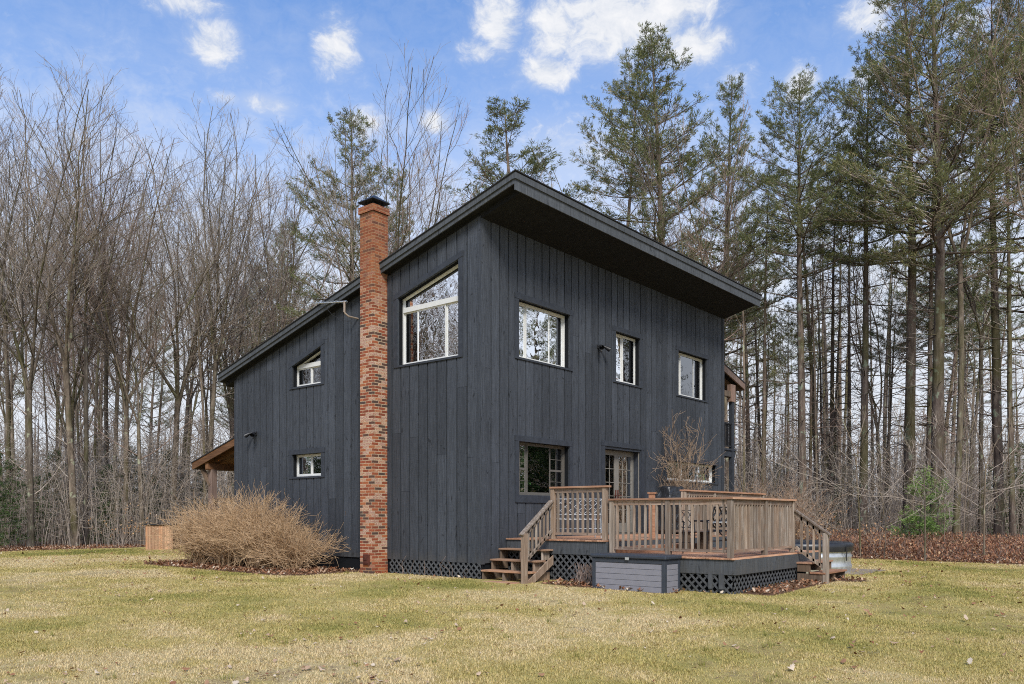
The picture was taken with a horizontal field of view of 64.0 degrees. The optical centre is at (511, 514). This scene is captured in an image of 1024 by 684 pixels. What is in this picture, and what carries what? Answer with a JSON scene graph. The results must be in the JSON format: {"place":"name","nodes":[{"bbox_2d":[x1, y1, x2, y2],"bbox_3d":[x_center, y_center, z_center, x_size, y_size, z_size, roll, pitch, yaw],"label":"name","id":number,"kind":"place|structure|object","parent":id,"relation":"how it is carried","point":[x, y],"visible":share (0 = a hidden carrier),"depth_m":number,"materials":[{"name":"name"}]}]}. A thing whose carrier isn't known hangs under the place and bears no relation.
{"place":"outdoors","nodes":[
{"label":"outdoors","id":0,"kind":"place"},
{"bbox_2d":[0,531,1023,683],"bbox_3d":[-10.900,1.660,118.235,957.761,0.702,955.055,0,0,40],"label":"lawn","id":1,"kind":"structure","parent":0,"point":[540,584],"depth_m":10.89,"materials":[{"name":"green plant"}]},
{"bbox_2d":[0,444,30,548],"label":"hemlock","id":2,"kind":"object","parent":1,"relation":"on","point":[3,495],"visible":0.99,"depth_m":31.26,"materials":[{"name":"plant"}]},
{"bbox_2d":[0,459,46,545],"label":"hemlock","id":3,"kind":"object","parent":1,"relation":"on","point":[8,504],"visible":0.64,"depth_m":34.10,"materials":[{"name":"plant"}]},
{"bbox_2d":[0,177,65,541],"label":"bare tree","id":4,"kind":"object","parent":1,"relation":"on","point":[24,347],"visible":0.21,"depth_m":39.96,"materials":[{"name":"brown plant"}]},
{"bbox_2d":[0,241,74,540],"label":"bare tree","id":5,"kind":"object","parent":1,"relation":"on","point":[2,398],"visible":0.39,"depth_m":38.12,"materials":[{"name":"brown plant"}]},
{"bbox_2d":[0,176,88,502],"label":"bare tree","id":6,"kind":"object","parent":1,"relation":"on","point":[12,415],"visible":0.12,"depth_m":54.31,"materials":[{"name":"brown plant"}]},
{"bbox_2d":[0,76,93,544],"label":"bare tree","id":7,"kind":"object","parent":1,"relation":"on","point":[7,407],"visible":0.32,"depth_m":36.00,"materials":[{"name":"brown wood"}]},
{"bbox_2d":[0,63,114,473],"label":"bare tree","id":8,"kind":"object","parent":1,"relation":"on","point":[11,214],"visible":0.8,"depth_m":31.24,"materials":[{"name":"brown wood"}]},
{"bbox_2d":[7,231,117,480],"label":"bare tree","id":9,"kind":"object","parent":1,"relation":"on","point":[57,401],"visible":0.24,"depth_m":50.16,"materials":[{"name":"brown plant"}]},
{"bbox_2d":[0,46,134,546],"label":"bare tree","id":10,"kind":"object","parent":1,"relation":"on","point":[26,384],"visible":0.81,"depth_m":32.76,"materials":[{"name":"brown wood"}]},
{"bbox_2d":[9,207,148,510],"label":"bare tree","id":11,"kind":"object","parent":1,"relation":"on","point":[78,382],"visible":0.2,"depth_m":48.56,"materials":[{"name":"brown plant"}]},
{"bbox_2d":[0,101,180,543],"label":"bare tree","id":12,"kind":"object","parent":1,"relation":"on","point":[73,399],"visible":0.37,"depth_m":37.97,"materials":[{"name":"brown wood"}]},
{"bbox_2d":[19,157,166,450],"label":"bare tree","id":13,"kind":"object","parent":1,"relation":"on","point":[98,418],"visible":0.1,"depth_m":57.31,"materials":[{"name":"brown wood"}]},
{"bbox_2d":[0,51,187,545],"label":"bare tree","id":14,"kind":"object","parent":1,"relation":"on","point":[69,326],"visible":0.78,"depth_m":33.79,"materials":[{"name":"brown wood"}]},
{"bbox_2d":[19,119,182,544],"bbox_3d":[-17.244,-7.473,34.184,7.473,18.222,4.806,0,0,24],"label":"bare tree","id":15,"kind":"object","parent":1,"relation":"on","point":[86,447],"visible":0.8,"depth_m":34.54,"materials":[{"name":"brown plant"}]},
{"bbox_2d":[11,155,192,531],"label":"bare tree","id":16,"kind":"object","parent":1,"relation":"on","point":[116,389],"visible":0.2,"depth_m":51.71,"materials":[{"name":"brown plant"}]},
{"bbox_2d":[0,130,208,543],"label":"bare tree","id":17,"kind":"object","parent":1,"relation":"on","point":[138,419],"visible":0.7,"depth_m":35.62,"materials":[{"name":"brown plant"}]},
{"bbox_2d":[38,129,201,517],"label":"bare tree","id":18,"kind":"object","parent":1,"relation":"on","point":[106,446],"visible":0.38,"depth_m":41.85,"materials":[{"name":"brown wood"}]},
{"bbox_2d":[0,119,284,543],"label":"bare tree","id":19,"kind":"object","parent":1,"relation":"on","point":[125,402],"visible":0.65,"depth_m":36.73,"materials":[{"name":"brown wood"}]},
{"bbox_2d":[119,291,189,479],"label":"tree","id":20,"kind":"object","parent":1,"relation":"on","point":[151,417],"visible":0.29,"depth_m":82.30,"materials":[{"name":"brown plant"}]},
{"bbox_2d":[0,75,311,523],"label":"bare tree","id":21,"kind":"object","parent":1,"relation":"on","point":[177,393],"visible":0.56,"depth_m":39.84,"materials":[{"name":"brown wood"}]},
{"bbox_2d":[144,524,179,549],"bbox_3d":[-13.418,0.830,31.500,1.080,0.980,1.000,0,0,-6],"label":"wooden cabinet","id":22,"kind":"object","parent":1,"relation":"on","point":[149,543],"visible":0.66,"depth_m":31.05,"materials":[{"name":"brown wood"}]},
{"bbox_2d":[150,201,230,521],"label":"bare tree","id":23,"kind":"object","parent":1,"relation":"on","point":[203,412],"visible":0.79,"depth_m":39.13,"materials":[{"name":"brown plant"}]},
{"bbox_2d":[116,185,275,522],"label":"bare tree","id":24,"kind":"object","parent":1,"relation":"on","point":[188,398],"visible":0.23,"depth_m":50.96,"materials":[{"name":"brown plant"}]},
{"bbox_2d":[139,199,264,484],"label":"bare tree","id":25,"kind":"object","parent":1,"relation":"on","point":[206,399],"visible":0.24,"depth_m":45.94,"materials":[{"name":"brown plant"}]},
{"bbox_2d":[114,91,318,515],"bbox_3d":[-13.653,-9.597,40.221,8.605,22.546,9.365,0,0,26],"label":"bare tree","id":26,"kind":"object","parent":1,"relation":"on","point":[217,356],"visible":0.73,"depth_m":39.56,"materials":[{"name":"brown wood"}]},
{"bbox_2d":[130,480,350,571],"bbox_3d":[-6.748,0.302,20.822,7.161,2.395,3.492,0,0,40],"label":"twiggy shrub","id":27,"kind":"object","parent":1,"relation":"on","point":[261,538],"visible":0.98,"depth_m":20.09,"materials":[{"name":"beige plant"}]},
{"bbox_2d":[116,123,365,516],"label":"bare tree","id":28,"kind":"object","parent":1,"relation":"on","point":[229,401],"visible":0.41,"depth_m":43.47,"materials":[{"name":"brown wood"}]},
{"bbox_2d":[188,155,343,437],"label":"bare tree","id":29,"kind":"object","parent":1,"relation":"on","point":[281,282],"visible":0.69,"depth_m":40.42,"materials":[{"name":"brown wood"}]},
{"bbox_2d":[235,217,320,350],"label":"pine tree","id":30,"kind":"object","parent":1,"relation":"on","point":[287,230],"visible":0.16,"depth_m":78.16,"materials":[{"name":"green plant"}]},
{"bbox_2d":[205,132,368,349],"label":"bare tree","id":31,"kind":"object","parent":1,"relation":"on","point":[261,271],"visible":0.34,"depth_m":46.02,"materials":[{"name":"brown plant"}]},
{"bbox_2d":[276,94,370,310],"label":"bare tree","id":32,"kind":"object","parent":1,"relation":"on","point":[346,203],"visible":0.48,"depth_m":32.28,"materials":[{"name":"brown plant"}]},
{"bbox_2d":[275,106,413,316],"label":"pine tree","id":33,"kind":"object","parent":1,"relation":"on","point":[336,195],"visible":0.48,"depth_m":38.19,"materials":[{"name":"green plant"}]},
{"bbox_2d":[266,38,482,288],"bbox_3d":[-5.091,-8.787,38.753,11.946,21.079,12.660,-6,7,-40],"label":"bare tree","id":34,"kind":"object","parent":1,"relation":"on","point":[431,218],"visible":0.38,"depth_m":35.96,"materials":[{"name":"brown plant"}]},
{"bbox_2d":[278,81,486,320],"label":"bare tree","id":35,"kind":"object","parent":1,"relation":"on","point":[411,206],"visible":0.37,"depth_m":36.66,"materials":[{"name":"brown plant"}]},
{"bbox_2d":[191,169,761,578],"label":"house","id":36,"kind":"structure","parent":1,"relation":"on","point":[454,388],"depth_m":19.09,"materials":[{"name":"black wood"}]},
{"bbox_2d":[288,447,324,478],"bbox_3d":[-5.150,-1.302,20.871,1.490,0.745,0.250,0,0,40],"label":"window","id":37,"kind":"structure","parent":36,"relation":"in","point":[308,465],"depth_m":20.92,"materials":[{"name":"glass"}]},
{"bbox_2d":[289,339,324,389],"bbox_3d":[-5.152,-3.808,20.872,1.469,1.131,0.250,0,0,40],"label":"window","id":38,"kind":"structure","parent":36,"relation":"in","point":[313,376],"depth_m":20.92,"materials":[{"name":"white plastic"}]},
{"bbox_2d":[393,250,462,367],"bbox_3d":[-1.795,-4.467,18.081,2.162,2.254,0.250,0,0,40],"label":"window","id":39,"kind":"structure","parent":36,"relation":"in","point":[435,332],"depth_m":18.07,"materials":[{"name":"white plastic"}]},
{"bbox_2d":[514,292,573,370],"bbox_3d":[0.675,-4.130,18.723,0.250,1.440,2.177,0,0,40],"label":"window","id":40,"kind":"structure","parent":36,"relation":"in","point":[539,333],"depth_m":18.79,"materials":[{"name":"glass"}]},
{"bbox_2d":[515,435,572,502],"bbox_3d":[0.674,-1.005,18.721,0.250,1.470,2.161,0,0,40],"label":"window","id":41,"kind":"structure","parent":36,"relation":"in","point":[556,453],"depth_m":18.62,"materials":[{"name":"clear glass"}]},
{"bbox_2d":[601,440,643,533],"bbox_3d":[2.776,-0.665,21.311,0.330,2.390,2.040,0,0,40],"label":"door","id":42,"kind":"structure","parent":36,"relation":"in","point":[628,459],"depth_m":21.72,"materials":[{"name":"white glass"}]},
{"bbox_2d":[613,325,642,388],"bbox_3d":[2.950,-4.100,21.457,0.250,1.440,1.464,0,0,40],"label":"window","id":43,"kind":"structure","parent":36,"relation":"in","point":[617,339],"depth_m":21.46,"materials":[{"name":"white plastic"}]},
{"bbox_2d":[664,456,718,484],"bbox_3d":[5.255,-1.290,24.229,0.250,0.720,3.360,0,0,40],"label":"window","id":44,"kind":"structure","parent":36,"relation":"in","point":[698,467],"depth_m":24.75,"materials":[{"name":"glass"}]},
{"bbox_2d":[676,345,708,402],"bbox_3d":[5.251,-4.120,24.224,0.250,1.440,2.058,0,0,40],"label":"window","id":45,"kind":"structure","parent":36,"relation":"in","point":[695,361],"depth_m":24.54,"materials":[{"name":"white plastic"}]},
{"bbox_2d":[420,94,601,229],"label":"pine tree","id":46,"kind":"object","parent":1,"relation":"on","point":[537,167],"visible":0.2,"depth_m":42.99,"materials":[{"name":"green plant"}]},
{"bbox_2d":[0,557,1023,683],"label":"fallen leaves","id":47,"kind":"object","parent":1,"relation":"on","point":[792,666],"visible":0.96,"depth_m":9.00,"materials":[{"name":"brown plant"}]},
{"bbox_2d":[0,375,1023,534],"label":"woods","id":48,"kind":"object","parent":1,"relation":"on","point":[739,432],"visible":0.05,"depth_m":75.68,"materials":[{"name":"plant"}]},
{"bbox_2d":[0,543,1023,671],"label":"leaf litter","id":49,"kind":"object","parent":1,"relation":"on","point":[183,562],"visible":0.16,"depth_m":19.50,"materials":[{"name":"brown plant"}]},
{"bbox_2d":[0,385,1023,547],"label":"undergrowth","id":50,"kind":"object","parent":1,"relation":"on","point":[895,504],"visible":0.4,"depth_m":36.94,"materials":[{"name":"brown plant"}]},
{"bbox_2d":[481,500,553,583],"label":"wooden steps","id":51,"kind":"structure","parent":1,"relation":"on","point":[542,566],"depth_m":16.56,"materials":[{"name":"brown wood"}]},
{"bbox_2d":[568,39,695,226],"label":"pine tree","id":52,"kind":"object","parent":1,"relation":"on","point":[612,141],"visible":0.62,"depth_m":38.77,"materials":[{"name":"green plant"}]},
{"bbox_2d":[590,552,681,593],"bbox_3d":[2.268,1.073,15.094,1.600,0.695,0.606,0,0,40],"label":"storage box","id":53,"kind":"object","parent":1,"relation":"on","point":[656,573],"visible":0.81,"depth_m":14.80,"materials":[{"name":"plastic"}]},
{"bbox_2d":[506,485,818,593],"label":"wooden deck","id":54,"kind":"structure","parent":1,"relation":"on","point":[760,556],"depth_m":15.68,"materials":[{"name":"brown wood"}]},
{"bbox_2d":[587,97,768,476],"bbox_3d":[6.584,-8.373,35.130,8.413,20.131,8.793,0,0,26],"label":"pine tree","id":55,"kind":"object","parent":1,"relation":"on","point":[680,233],"visible":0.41,"depth_m":35.27,"materials":[{"name":"green plant"}]},
{"bbox_2d":[648,411,725,497],"bbox_3d":[4.800,-0.758,22.508,1.842,4.219,2.529,0,0,40],"label":"bare shrub","id":56,"kind":"object","parent":1,"relation":"on","point":[679,475],"visible":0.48,"depth_m":22.45,"materials":[{"name":"brown plant"}]},
{"bbox_2d":[582,21,836,338],"bbox_3d":[7.655,-10.634,38.809,14.380,24.689,11.825,0,0,23],"label":"pine tree","id":57,"kind":"object","parent":1,"relation":"on","point":[690,161],"visible":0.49,"depth_m":37.21,"materials":[{"name":"green plant"}]},
{"bbox_2d":[655,94,777,491],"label":"tree","id":58,"kind":"object","parent":1,"relation":"on","point":[700,244],"visible":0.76,"depth_m":34.41,"materials":[{"name":"green wood"}]},
{"bbox_2d":[665,72,809,445],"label":"pine tree","id":59,"kind":"object","parent":1,"relation":"on","point":[730,95],"visible":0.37,"depth_m":43.22,"materials":[{"name":"green plant"}]},
{"bbox_2d":[725,218,793,490],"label":"pine tree","id":60,"kind":"object","parent":1,"relation":"on","point":[747,388],"visible":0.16,"depth_m":52.11,"materials":[{"name":"green plant"}]},
{"bbox_2d":[738,225,782,486],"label":"pine tree","id":61,"kind":"object","parent":1,"relation":"on","point":[757,385],"visible":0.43,"depth_m":41.84,"materials":[{"name":"green plant"}]},
{"bbox_2d":[714,234,820,491],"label":"bare tree","id":62,"kind":"object","parent":1,"relation":"on","point":[744,404],"visible":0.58,"depth_m":34.80,"materials":[{"name":"brown plant"}]},
{"bbox_2d":[739,166,808,492],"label":"pine tree","id":63,"kind":"object","parent":1,"relation":"on","point":[764,394],"visible":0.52,"depth_m":36.05,"materials":[{"name":"green plant"}]},
{"bbox_2d":[724,459,845,538],"bbox_3d":[9.178,-0.361,29.227,5.451,3.450,5.355,0,0,40],"label":"bare shrub","id":64,"kind":"object","parent":1,"relation":"on","point":[800,509],"visible":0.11,"depth_m":28.57,"materials":[{"name":"brown plant"}]},
{"bbox_2d":[753,300,826,498],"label":"pine tree","id":65,"kind":"object","parent":1,"relation":"on","point":[779,346],"visible":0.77,"depth_m":36.56,"materials":[{"name":"green plant"}]},
{"bbox_2d":[713,63,890,528],"bbox_3d":[11.704,-8.356,33.684,6.492,19.937,6.876,0,0,-25],"label":"pine tree","id":66,"kind":"object","parent":1,"relation":"on","point":[772,182],"visible":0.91,"depth_m":33.58,"materials":[{"name":"green plant"}]},
{"bbox_2d":[752,136,870,519],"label":"pine tree","id":67,"kind":"object","parent":1,"relation":"on","point":[817,240],"visible":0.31,"depth_m":41.99,"materials":[{"name":"green plant"}]},
{"bbox_2d":[784,242,840,513],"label":"pine tree","id":68,"kind":"object","parent":1,"relation":"on","point":[810,422],"visible":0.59,"depth_m":36.56,"materials":[{"name":"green plant"}]},
{"bbox_2d":[794,510,846,583],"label":"wooden steps","id":69,"kind":"structure","parent":1,"relation":"on","point":[826,573],"depth_m":16.30,"materials":[{"name":"brown wood"}]},
{"bbox_2d":[761,230,887,528],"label":"bare tree","id":70,"kind":"object","parent":1,"relation":"on","point":[820,370],"visible":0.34,"depth_m":42.38,"materials":[{"name":"brown plant"}]},
{"bbox_2d":[803,256,861,529],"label":"pine tree","id":71,"kind":"object","parent":1,"relation":"on","point":[823,395],"visible":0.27,"depth_m":50.77,"materials":[{"name":"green plant"}]},
{"bbox_2d":[802,147,870,533],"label":"pine tree","id":72,"kind":"object","parent":1,"relation":"on","point":[831,404],"visible":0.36,"depth_m":37.98,"materials":[{"name":"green plant"}]},
{"bbox_2d":[795,242,880,524],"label":"bare tree","id":73,"kind":"object","parent":1,"relation":"on","point":[816,424],"visible":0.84,"depth_m":35.32,"materials":[{"name":"brown plant"}]},
{"bbox_2d":[759,382,926,557],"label":"sapling","id":74,"kind":"object","parent":1,"relation":"on","point":[856,482],"visible":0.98,"depth_m":25.51,"materials":[{"name":"brown wood"}]},
{"bbox_2d":[813,270,873,535],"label":"pine tree","id":75,"kind":"object","parent":1,"relation":"on","point":[836,389],"visible":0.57,"depth_m":39.73,"materials":[{"name":"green plant"}]},
{"bbox_2d":[813,183,874,526],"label":"pine tree","id":76,"kind":"object","parent":1,"relation":"on","point":[840,394],"visible":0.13,"depth_m":52.21,"materials":[{"name":"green plant"}]},
{"bbox_2d":[817,192,880,534],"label":"pine tree","id":77,"kind":"object","parent":1,"relation":"on","point":[848,423],"visible":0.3,"depth_m":40.05,"materials":[{"name":"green plant"}]},
{"bbox_2d":[845,568,885,574],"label":"paving slab","id":78,"kind":"structure","parent":1,"relation":"on","point":[859,570],"depth_m":19.07,"materials":[{"name":"grey stone"}]},
{"bbox_2d":[785,539,853,573],"bbox_3d":[6.747,0.970,19.306,2.410,0.780,2.410,0,0,40],"label":"hot tub","id":79,"kind":"object","parent":78,"relation":"on","point":[840,555],"visible":0.35,"depth_m":18.29,"materials":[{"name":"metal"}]},
{"bbox_2d":[786,186,952,531],"bbox_3d":[14.998,-7.133,35.602,7.331,17.541,7.662,0,0,-33],"label":"bare tree","id":80,"kind":"object","parent":1,"relation":"on","point":[858,335],"visible":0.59,"depth_m":35.99,"materials":[{"name":"brown plant"}]},
{"bbox_2d":[725,526,1023,562],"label":"leaf litter","id":81,"kind":"object","parent":1,"relation":"on","point":[959,542],"depth_m":25.35,"materials":[{"name":"brown plant"}]},
{"bbox_2d":[782,39,970,536],"bbox_3d":[14.711,-8.763,33.546,6.516,20.782,6.152,0,0,-4],"label":"pine tree","id":82,"kind":"object","parent":1,"relation":"on","point":[864,374],"visible":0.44,"depth_m":33.65,"materials":[{"name":"green plant"}]},
{"bbox_2d":[846,286,927,536],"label":"pine tree","id":83,"kind":"object","parent":1,"relation":"on","point":[872,333],"visible":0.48,"depth_m":41.16,"materials":[{"name":"green plant"}]},
{"bbox_2d":[804,396,993,560],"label":"sapling","id":84,"kind":"object","parent":1,"relation":"on","point":[908,446],"visible":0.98,"depth_m":23.66,"materials":[{"name":"brown wood"}]},
{"bbox_2d":[788,0,1013,533],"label":"pine tree","id":85,"kind":"object","parent":1,"relation":"on","point":[910,379],"visible":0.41,"depth_m":32.77,"materials":[{"name":"green plant"}]},
{"bbox_2d":[792,0,1023,533],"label":"pine tree","id":86,"kind":"object","parent":1,"relation":"on","point":[939,309],"visible":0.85,"depth_m":29.91,"materials":[{"name":"green plant"}]},
{"bbox_2d":[886,465,942,547],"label":"young pine","id":87,"kind":"object","parent":1,"relation":"on","point":[915,518],"visible":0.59,"depth_m":28.97,"materials":[{"name":"green plant"}]},
{"bbox_2d":[887,220,975,462],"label":"pine tree","id":88,"kind":"object","parent":1,"relation":"on","point":[904,282],"visible":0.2,"depth_m":50.84,"materials":[{"name":"green plant"}]},
{"bbox_2d":[893,96,970,519],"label":"pine tree","id":89,"kind":"object","parent":1,"relation":"on","point":[929,372],"visible":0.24,"depth_m":32.97,"materials":[{"name":"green plant"}]},
{"bbox_2d":[880,247,984,487],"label":"pine tree","id":90,"kind":"object","parent":1,"relation":"on","point":[966,328],"visible":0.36,"depth_m":37.71,"materials":[{"name":"green plant"}]},
{"bbox_2d":[906,478,958,541],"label":"young pine","id":91,"kind":"object","parent":1,"relation":"on","point":[933,526],"visible":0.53,"depth_m":27.92,"materials":[{"name":"green plant"}]},
{"bbox_2d":[871,0,1023,537],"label":"pine tree","id":92,"kind":"object","parent":1,"relation":"on","point":[960,399],"visible":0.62,"depth_m":30.00,"materials":[{"name":"green plant"}]},
{"bbox_2d":[873,127,1023,537],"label":"bare tree","id":93,"kind":"object","parent":1,"relation":"on","point":[981,375],"visible":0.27,"depth_m":34.99,"materials":[{"name":"brown plant"}]},
{"bbox_2d":[896,233,1014,482],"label":"pine tree","id":94,"kind":"object","parent":1,"relation":"on","point":[955,353],"visible":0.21,"depth_m":46.01,"materials":[{"name":"green plant"}]},
{"bbox_2d":[897,0,1023,539],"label":"pine tree","id":95,"kind":"object","parent":1,"relation":"on","point":[996,415],"visible":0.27,"depth_m":32.88,"materials":[{"name":"green plant"}]},
{"bbox_2d":[916,279,1005,532],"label":"bare tree","id":96,"kind":"object","parent":1,"relation":"on","point":[972,431],"visible":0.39,"depth_m":40.14,"materials":[{"name":"brown wood"}]},
{"bbox_2d":[904,386,1023,554],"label":"sapling","id":97,"kind":"object","parent":1,"relation":"on","point":[968,438],"visible":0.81,"depth_m":25.97,"materials":[{"name":"brown wood"}]},
{"bbox_2d":[906,0,1023,453],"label":"pine tree","id":98,"kind":"object","parent":1,"relation":"on","point":[1011,272],"visible":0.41,"depth_m":31.48,"materials":[{"name":"green plant"}]},
{"bbox_2d":[925,273,1005,502],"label":"pine tree","id":99,"kind":"object","parent":1,"relation":"on","point":[967,362],"visible":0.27,"depth_m":48.40,"materials":[{"name":"green plant"}]},
{"bbox_2d":[911,355,1023,560],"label":"sapling","id":100,"kind":"object","parent":1,"relation":"on","point":[999,437],"visible":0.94,"depth_m":23.19,"materials":[{"name":"brown wood"}]},
{"bbox_2d":[931,0,1023,227],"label":"tree","id":101,"kind":"object","parent":1,"relation":"on","point":[1014,155],"visible":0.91,"depth_m":26.48,"materials":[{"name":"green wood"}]},
{"bbox_2d":[944,155,1023,527],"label":"bare tree","id":102,"kind":"object","parent":1,"relation":"on","point":[977,393],"visible":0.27,"depth_m":42.71,"materials":[{"name":"brown plant"}]},
{"bbox_2d":[952,257,1023,497],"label":"pine tree","id":103,"kind":"object","parent":1,"relation":"on","point":[1020,324],"visible":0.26,"depth_m":73.80,"materials":[{"name":"green plant"}]},
{"bbox_2d":[957,101,1023,537],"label":"pine tree","id":104,"kind":"object","parent":1,"relation":"on","point":[1012,504],"visible":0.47,"depth_m":30.97,"materials":[{"name":"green plant"}]},
{"bbox_2d":[0,0,1023,507],"label":"sky","id":105,"kind":"structure","parent":0,"point":[295,63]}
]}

